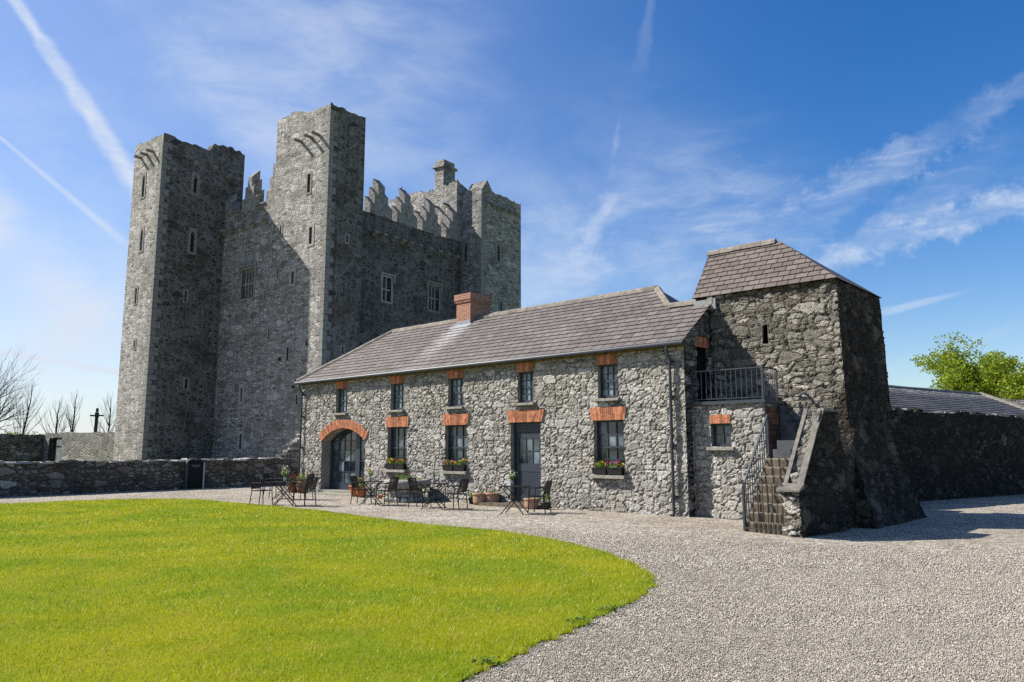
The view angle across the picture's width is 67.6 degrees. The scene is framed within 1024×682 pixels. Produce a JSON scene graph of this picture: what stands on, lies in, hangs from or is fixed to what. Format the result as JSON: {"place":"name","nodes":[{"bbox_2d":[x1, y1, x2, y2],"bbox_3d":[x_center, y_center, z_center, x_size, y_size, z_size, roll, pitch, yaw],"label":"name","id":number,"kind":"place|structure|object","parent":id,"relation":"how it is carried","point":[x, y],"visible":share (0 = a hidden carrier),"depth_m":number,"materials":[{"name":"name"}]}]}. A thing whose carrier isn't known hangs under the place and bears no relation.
{"place":"outdoors","nodes":[
{"label":"outdoors","id":0,"kind":"place"},
{"bbox_2d":[0,498,657,681],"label":"lawn","id":1,"kind":"structure","parent":0,"point":[305,624],"depth_m":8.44,"materials":[{"name":"plant"}]},
{"bbox_2d":[471,656,504,665],"bbox_3d":[-0.175,2.486,5.930,0.195,0.095,0.228,-8,-11,43],"label":"weed","id":2,"kind":"object","parent":1,"relation":"on","point":[489,660],"visible":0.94,"depth_m":5.92,"materials":[{"name":"green plant"}]},
{"bbox_2d":[565,615,593,623],"bbox_3d":[0.651,2.687,7.356,0.280,0.092,0.178,0,-8,0],"label":"weed","id":3,"kind":"object","parent":1,"relation":"on","point":[577,618],"visible":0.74,"depth_m":7.35,"materials":[{"name":"green plant"}]},
{"bbox_2d":[593,604,617,611],"bbox_3d":[0.973,2.767,7.914,0.268,0.091,0.194,0,-8,0],"label":"weed","id":4,"kind":"object","parent":1,"relation":"on","point":[613,608],"visible":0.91,"depth_m":7.91,"materials":[{"name":"green plant"}]},
{"bbox_2d":[0,485,1023,681],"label":"gravel yard","id":5,"kind":"structure","parent":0,"point":[995,522],"depth_m":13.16,"materials":[{"name":"grey gravel"}]},
{"bbox_2d":[183,458,204,488],"bbox_3d":[-13.842,5.776,33.364,0.135,1.320,0.886,-6,-10,36],"label":"litter bin","id":6,"kind":"object","parent":5,"relation":"on","point":[194,473],"visible":1,"depth_m":33.32,"materials":[{"name":"black metal"}]},
{"bbox_2d":[249,476,272,504],"bbox_3d":[-7.690,4.584,23.422,0.572,0.866,0.528,-3,-9,18],"label":"garden chair","id":7,"kind":"object","parent":5,"relation":"on","point":[253,481],"visible":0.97,"depth_m":23.49,"materials":[{"name":"black metal"}]},
{"bbox_2d":[262,473,281,498],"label":"garden chair","id":8,"kind":"object","parent":5,"relation":"on","point":[266,476],"visible":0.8,"depth_m":26.79,"materials":[{"name":"black metal"}]},
{"bbox_2d":[271,478,296,499],"bbox_3d":[-7.812,5.055,26.159,0.720,0.724,0.700,1,-8,-5],"label":"bistro table","id":9,"kind":"object","parent":5,"relation":"on","point":[284,487],"visible":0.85,"depth_m":25.92,"materials":[{"name":"black metal"}]},
{"bbox_2d":[271,481,297,505],"bbox_3d":[-6.898,4.629,23.187,0.720,0.724,0.700,1,-8,-8],"label":"bistro table","id":10,"kind":"object","parent":5,"relation":"on","point":[285,492],"visible":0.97,"depth_m":22.97,"materials":[{"name":"black metal"}]},
{"bbox_2d":[281,465,289,481],"bbox_3d":[-6.897,4.020,23.271,0.238,0.503,0.262,-6,-10,34],"label":"flower vase","id":11,"kind":"object","parent":10,"relation":"on","point":[285,475],"visible":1,"depth_m":23.24,"materials":[{"name":"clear glass"}]},
{"bbox_2d":[287,476,300,492],"bbox_3d":[-8.676,5.645,30.361,0.540,0.728,0.540,0,-8,0],"label":"plant pot","id":12,"kind":"object","parent":5,"relation":"on","point":[291,490],"visible":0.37,"depth_m":30.16,"materials":[{"name":"orange ceramic"}]},
{"bbox_2d":[296,472,309,492],"bbox_3d":[-8.199,5.554,30.003,0.583,0.807,0.583,0,-8,0],"label":"plant pot","id":13,"kind":"object","parent":5,"relation":"on","point":[300,488],"visible":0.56,"depth_m":29.78,"materials":[{"name":"orange ceramic"}]},
{"bbox_2d":[292,474,314,499],"bbox_3d":[-7.057,4.950,25.981,0.573,0.866,0.528,-2,-8,15],"label":"garden chair","id":14,"kind":"object","parent":5,"relation":"on","point":[309,475],"visible":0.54,"depth_m":25.87,"materials":[{"name":"black metal"}]},
{"bbox_2d":[292,477,317,506],"bbox_3d":[-6.221,4.533,23.066,0.573,0.866,0.528,-5,-9,30],"label":"garden chair","id":15,"kind":"object","parent":5,"relation":"on","point":[314,480],"visible":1,"depth_m":22.97,"materials":[{"name":"black metal"}]},
{"bbox_2d":[349,478,362,496],"bbox_3d":[-5.655,5.277,27.763,0.540,0.720,0.540,0,-8,0],"label":"plant pot","id":16,"kind":"object","parent":5,"relation":"on","point":[354,491],"visible":0.31,"depth_m":27.56,"materials":[{"name":"ceramic"}]},
{"bbox_2d":[350,476,371,503],"bbox_3d":[-4.761,4.675,24.055,0.573,0.866,0.528,-2,-8,14],"label":"garden chair","id":17,"kind":"object","parent":5,"relation":"on","point":[354,484],"visible":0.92,"depth_m":24.07,"materials":[{"name":"black metal"}]},
{"bbox_2d":[356,477,366,497],"bbox_3d":[-5.364,5.198,27.274,0.410,0.739,0.413,0,-8,0],"label":"plant pot","id":18,"kind":"object","parent":5,"relation":"on","point":[361,494],"visible":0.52,"depth_m":27.12,"materials":[{"name":"ceramic"}]},
{"bbox_2d":[358,481,384,505],"bbox_3d":[-4.328,4.671,23.477,0.720,0.724,0.700,0,-8,-2],"label":"bistro table","id":19,"kind":"object","parent":5,"relation":"on","point":[368,495],"visible":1,"depth_m":23.31,"materials":[{"name":"black metal"}]},
{"bbox_2d":[367,467,373,480],"bbox_3d":[-4.362,4.107,23.593,0.261,0.423,0.242,0,-8,0],"label":"flower vase","id":20,"kind":"object","parent":19,"relation":"on","point":[370,477],"visible":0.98,"depth_m":23.56,"materials":[{"name":"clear glass"}]},
{"bbox_2d":[375,477,398,505],"bbox_3d":[-3.787,4.564,23.283,0.573,0.866,0.528,-4,-9,25],"label":"garden chair","id":21,"kind":"object","parent":5,"relation":"on","point":[394,483],"visible":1,"depth_m":23.17,"materials":[{"name":"black metal"}]},
{"bbox_2d":[381,475,430,502],"bbox_3d":[-3.476,4.832,25.145,1.650,0.900,1.643,-7,-11,42],"label":"stone trough","id":22,"kind":"object","parent":5,"relation":"on","point":[403,492],"visible":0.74,"depth_m":24.66,"materials":[{"name":"grey stone"}]},
{"bbox_2d":[407,477,430,507],"bbox_3d":[-2.723,4.441,22.421,0.573,0.866,0.528,-4,-9,24],"label":"garden chair","id":23,"kind":"object","parent":5,"relation":"on","point":[411,482],"visible":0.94,"depth_m":22.48,"materials":[{"name":"black metal"}]},
{"bbox_2d":[419,483,448,509],"bbox_3d":[-2.240,4.449,21.923,0.720,0.724,0.700,-1,-8,6],"label":"bistro table","id":24,"kind":"object","parent":5,"relation":"on","point":[444,484],"visible":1,"depth_m":21.90,"materials":[{"name":"black metal"}]},
{"bbox_2d":[432,471,436,482],"bbox_3d":[-2.246,3.925,22.073,0.148,0.352,0.126,8,-11,-42],"label":"flower vase","id":25,"kind":"object","parent":24,"relation":"on","point":[434,479],"visible":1,"depth_m":22.05,"materials":[{"name":"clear glass"}]},
{"bbox_2d":[444,479,468,510],"bbox_3d":[-1.552,4.322,21.594,0.573,0.866,0.528,-4,-9,28],"label":"garden chair","id":26,"kind":"object","parent":5,"relation":"on","point":[465,485],"visible":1,"depth_m":21.50,"materials":[{"name":"black metal"}]},
{"bbox_2d":[468,490,474,503],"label":"plant pot","id":27,"kind":"object","parent":5,"relation":"on","point":[470,498],"visible":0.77,"depth_m":23.76,"materials":[{"name":"green ceramic"}]},
{"bbox_2d":[472,489,485,504],"bbox_3d":[-0.984,4.799,23.518,0.489,0.464,0.490,0,-8,0],"label":"plant pot","id":28,"kind":"object","parent":5,"relation":"on","point":[479,496],"visible":0.9,"depth_m":23.33,"materials":[{"name":"ceramic"}]},
{"bbox_2d":[485,488,499,501],"bbox_3d":[-0.606,4.771,23.462,0.469,0.503,0.468,0,-8,0],"label":"plant pot","id":29,"kind":"object","parent":5,"relation":"on","point":[492,496],"visible":0.91,"depth_m":23.29,"materials":[{"name":"ceramic"}]},
{"bbox_2d":[294,285,713,516],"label":"stone house","id":30,"kind":"structure","parent":5,"relation":"on","point":[565,395],"depth_m":23.63,"materials":[{"name":"rubble stone"},{"name":"purple grey slate"},{"name":"orange brick"}]},
{"bbox_2d":[332,381,347,414],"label":"window","id":31,"kind":"structure","parent":30,"relation":"in","point":[343,384],"depth_m":29.83,"materials":[{"name":"grey glass"}]},
{"bbox_2d":[319,419,367,489],"bbox_3d":[-6.337,4.379,29.461,3.211,2.700,0.540,-7,-11,42],"label":"arched door","id":32,"kind":"structure","parent":30,"relation":"in","point":[347,447],"depth_m":29.77,"materials":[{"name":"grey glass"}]},
{"bbox_2d":[384,458,395,468],"bbox_3d":[-4.317,4.353,27.232,0.574,0.399,0.307,-7,-11,42],"label":"flower box","id":33,"kind":"object","parent":30,"relation":"on","point":[388,465],"visible":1,"depth_m":27.19,"materials":[{"name":"green plant"}]},
{"bbox_2d":[386,375,404,411],"bbox_3d":[-4.096,1.887,27.472,0.890,1.330,0.330,-7,-11,42],"label":"window","id":34,"kind":"structure","parent":30,"relation":"in","point":[398,388],"depth_m":27.56,"materials":[{"name":"grey glass"}]},
{"bbox_2d":[382,416,408,471],"bbox_3d":[-4.062,3.664,27.179,1.290,1.952,0.380,-7,-11,42],"label":"window","id":35,"kind":"structure","parent":30,"relation":"in","point":[399,424],"depth_m":27.31,"materials":[{"name":"black glass"}]},
{"bbox_2d":[394,458,405,468],"bbox_3d":[-3.908,4.304,26.860,0.512,0.391,0.315,-7,-11,42],"label":"flower box","id":36,"kind":"object","parent":30,"relation":"on","point":[400,465],"visible":1,"depth_m":26.76,"materials":[{"name":"black plastic"}]},
{"bbox_2d":[442,459,454,470],"bbox_3d":[-2.061,4.078,25.184,0.521,0.364,0.313,-7,-11,42],"label":"flower box","id":37,"kind":"object","parent":30,"relation":"on","point":[447,466],"visible":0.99,"depth_m":25.10,"materials":[{"name":"black plant"}]},
{"bbox_2d":[443,369,463,408],"bbox_3d":[-1.859,1.597,25.450,0.870,1.330,0.330,-7,-11,42],"label":"window","id":38,"kind":"structure","parent":30,"relation":"in","point":[456,384],"depth_m":25.53,"materials":[{"name":"grey glass"}]},
{"bbox_2d":[439,413,469,473],"bbox_3d":[-1.825,3.374,25.154,1.270,1.952,0.380,-7,-11,42],"label":"window","id":39,"kind":"structure","parent":30,"relation":"in","point":[457,439],"depth_m":25.28,"materials":[{"name":"grey glass"}]},
{"bbox_2d":[453,458,466,470],"bbox_3d":[-1.679,4.009,24.831,0.541,0.399,0.322,-7,-11,42],"label":"flower box","id":40,"kind":"object","parent":30,"relation":"on","point":[459,467],"visible":1,"depth_m":24.75,"materials":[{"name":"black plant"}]},
{"bbox_2d":[513,362,535,405],"bbox_3d":[0.430,1.301,23.380,0.820,1.330,0.330,-7,-11,42],"label":"window","id":41,"kind":"structure","parent":30,"relation":"in","point":[526,379],"depth_m":23.45,"materials":[{"name":"grey glass"}]},
{"bbox_2d":[507,409,544,501],"bbox_3d":[0.472,3.466,23.117,1.520,2.750,0.264,-7,-11,42],"label":"door","id":42,"kind":"structure","parent":30,"relation":"in","point":[527,446],"depth_m":23.20,"materials":[{"name":"grey wood"}]},
{"bbox_2d":[591,461,610,474],"bbox_3d":[2.448,3.481,21.096,0.512,0.387,0.317,-7,-11,42],"label":"flower box","id":43,"kind":"object","parent":30,"relation":"on","point":[598,469],"visible":0.99,"depth_m":21.03,"materials":[{"name":"black plastic"}]},
{"bbox_2d":[593,353,620,401],"bbox_3d":[2.682,1.009,21.340,0.840,1.330,0.330,-7,-11,42],"label":"window","id":44,"kind":"structure","parent":30,"relation":"in","point":[608,373],"depth_m":21.42,"materials":[{"name":"grey glass"}]},
{"bbox_2d":[589,406,626,478],"bbox_3d":[2.678,2.792,21.083,1.230,1.952,0.380,-7,-11,42],"label":"window","id":45,"kind":"structure","parent":30,"relation":"in","point":[610,439],"depth_m":21.19,"materials":[{"name":"grey glass"}]},
{"bbox_2d":[607,460,624,474],"bbox_3d":[2.820,3.427,20.754,0.507,0.397,0.314,-7,-11,42],"label":"flower box","id":46,"kind":"object","parent":30,"relation":"on","point":[613,470],"visible":1,"depth_m":20.70,"materials":[{"name":"black plastic"}]},
{"bbox_2d":[694,336,707,401],"bbox_3d":[5.039,0.793,20.498,0.234,1.780,0.630,-7,-11,42],"label":"door","id":47,"kind":"structure","parent":30,"relation":"in","point":[701,342],"depth_m":20.57,"materials":[{"name":"black metal"}]},
{"bbox_2d":[498,485,530,514],"bbox_3d":[0.066,4.207,20.239,0.720,0.724,0.700,-2,-8,14],"label":"bistro table","id":48,"kind":"object","parent":5,"relation":"on","point":[507,486],"visible":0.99,"depth_m":20.07,"materials":[{"name":"black metal"}]},
{"bbox_2d":[508,470,515,485],"bbox_3d":[-0.007,3.644,20.389,0.230,0.431,0.267,0,-8,0],"label":"flower vase","id":49,"kind":"object","parent":48,"relation":"on","point":[511,478],"visible":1,"depth_m":20.36,"materials":[{"name":"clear glass"}]},
{"bbox_2d":[524,498,538,508],"bbox_3d":[0.555,4.648,21.887,0.447,0.300,0.446,0,-8,0],"label":"plant pot","id":50,"kind":"object","parent":5,"relation":"on","point":[531,503],"visible":0.85,"depth_m":21.73,"materials":[{"name":"ceramic"}]},
{"bbox_2d":[527,480,552,513],"bbox_3d":[0.764,4.167,20.510,0.573,0.866,0.528,-3,-9,22],"label":"garden chair","id":51,"kind":"object","parent":5,"relation":"on","point":[547,487],"visible":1,"depth_m":20.39,"materials":[{"name":"black metal"}]},
{"bbox_2d":[540,493,552,509],"bbox_3d":[0.964,4.500,21.704,0.388,0.541,0.329,-2,-8,16],"label":"plant pot","id":52,"kind":"object","parent":5,"relation":"on","point":[547,505],"visible":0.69,"depth_m":21.60,"materials":[{"name":"ceramic"}]},
{"bbox_2d":[691,366,784,520],"bbox_3d":[5.732,2.630,19.361,2.020,3.780,1.230,-7,-11,42],"label":"balcony annex","id":53,"kind":"object","parent":5,"relation":"on","point":[731,429],"visible":0.68,"depth_m":18.99,"materials":[{"name":"rubble stone"},{"name":"painted iron"},{"name":"orange brick"}]},
{"bbox_2d":[706,414,734,449],"bbox_3d":[5.261,2.295,19.201,0.720,0.882,0.290,-7,-11,42],"label":"window","id":54,"kind":"structure","parent":53,"relation":"in","point":[721,432],"depth_m":19.24,"materials":[{"name":"grey glass"}]},
{"bbox_2d":[0,0,1023,434],"label":"sky","id":55,"kind":"structure","parent":0,"point":[881,142],"materials":[{"name":"blue"}]},
{"label":"ground","id":56,"kind":"structure","parent":0,"visible":0},
{"bbox_2d":[0,431,37,434],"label":"leafy bush","id":57,"kind":"object","parent":56,"relation":"on","point":[18,432],"visible":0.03,"depth_m":62.84,"materials":[{"name":"green plant"}]},
{"bbox_2d":[0,434,44,461],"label":"stone wall","id":58,"kind":"structure","parent":56,"relation":"on","point":[18,447],"depth_m":55.12,"materials":[{"name":"grey stone"}]},
{"bbox_2d":[0,341,46,432],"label":"twiggy tree","id":59,"kind":"object","parent":56,"relation":"on","point":[8,402],"visible":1,"depth_m":62.08,"materials":[{"name":"brown plant"}]},
{"bbox_2d":[8,379,49,434],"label":"bare tree","id":60,"kind":"object","parent":56,"relation":"on","point":[24,424],"visible":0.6,"depth_m":74.79,"materials":[{"name":"brown plant"}]},
{"bbox_2d":[35,397,74,432],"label":"bare tree","id":61,"kind":"object","parent":56,"relation":"on","point":[57,426],"visible":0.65,"depth_m":74.50,"materials":[{"name":"brown plant"}]},
{"bbox_2d":[57,389,84,432],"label":"bare tree","id":62,"kind":"object","parent":56,"relation":"on","point":[73,416],"visible":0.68,"depth_m":74.66,"materials":[{"name":"brown plant"}]},
{"bbox_2d":[42,431,114,460],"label":"stone wall","id":63,"kind":"structure","parent":56,"relation":"on","point":[98,445],"depth_m":52.89,"materials":[{"name":"grey stone"}]},
{"bbox_2d":[55,439,61,459],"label":"door","id":64,"kind":"structure","parent":63,"relation":"in","point":[59,441],"depth_m":54.86,"materials":[{"name":"black metal"}]},
{"bbox_2d":[90,408,103,431],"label":"cross","id":65,"kind":"object","parent":56,"relation":"on","point":[96,415],"visible":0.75,"depth_m":64.64,"materials":[{"name":"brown wood"}]},
{"bbox_2d":[90,394,116,431],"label":"bare tree","id":66,"kind":"object","parent":56,"relation":"on","point":[109,417],"visible":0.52,"depth_m":74.78,"materials":[{"name":"brown plant"}]},
{"bbox_2d":[0,433,299,496],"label":"stone wall","id":67,"kind":"structure","parent":56,"relation":"on","point":[55,477],"depth_m":31.14,"materials":[{"name":"grey stone"}]},
{"bbox_2d":[113,102,520,460],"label":"castle","id":68,"kind":"structure","parent":56,"relation":"on","point":[232,296],"depth_m":50.26,"materials":[{"name":"stone"}]},
{"bbox_2d":[742,405,857,537],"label":"outside staircase","id":69,"kind":"structure","parent":56,"relation":"on","point":[806,485],"depth_m":16.19,"materials":[{"name":"grey stone"}]},
{"bbox_2d":[692,238,926,528],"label":"stone tower","id":70,"kind":"structure","parent":56,"relation":"on","point":[810,330],"depth_m":19.61,"materials":[{"name":"stone"}]},
{"bbox_2d":[761,322,769,345],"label":"slit window","id":71,"kind":"structure","parent":70,"relation":"in","point":[762,324],"depth_m":19.91,"materials":[{"name":"concrete"}]},
{"bbox_2d":[889,385,1023,415],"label":"slate shed","id":72,"kind":"structure","parent":56,"relation":"on","point":[927,399],"depth_m":34.13,"materials":[{"name":"stone"}]},
{"bbox_2d":[891,407,1023,501],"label":"stone wall","id":73,"kind":"structure","parent":56,"relation":"on","point":[950,455],"depth_m":28.43,"materials":[{"name":"grey stone"}]},
{"bbox_2d":[910,331,1023,399],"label":"leafy tree","id":74,"kind":"object","parent":56,"relation":"on","point":[993,377],"visible":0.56,"depth_m":50.70,"materials":[{"name":"green plant"}]},
{"bbox_2d":[1003,399,1023,406],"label":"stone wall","id":75,"kind":"structure","parent":56,"relation":"on","point":[1020,402],"depth_m":43.79,"materials":[{"name":"grey stone"}]}
]}

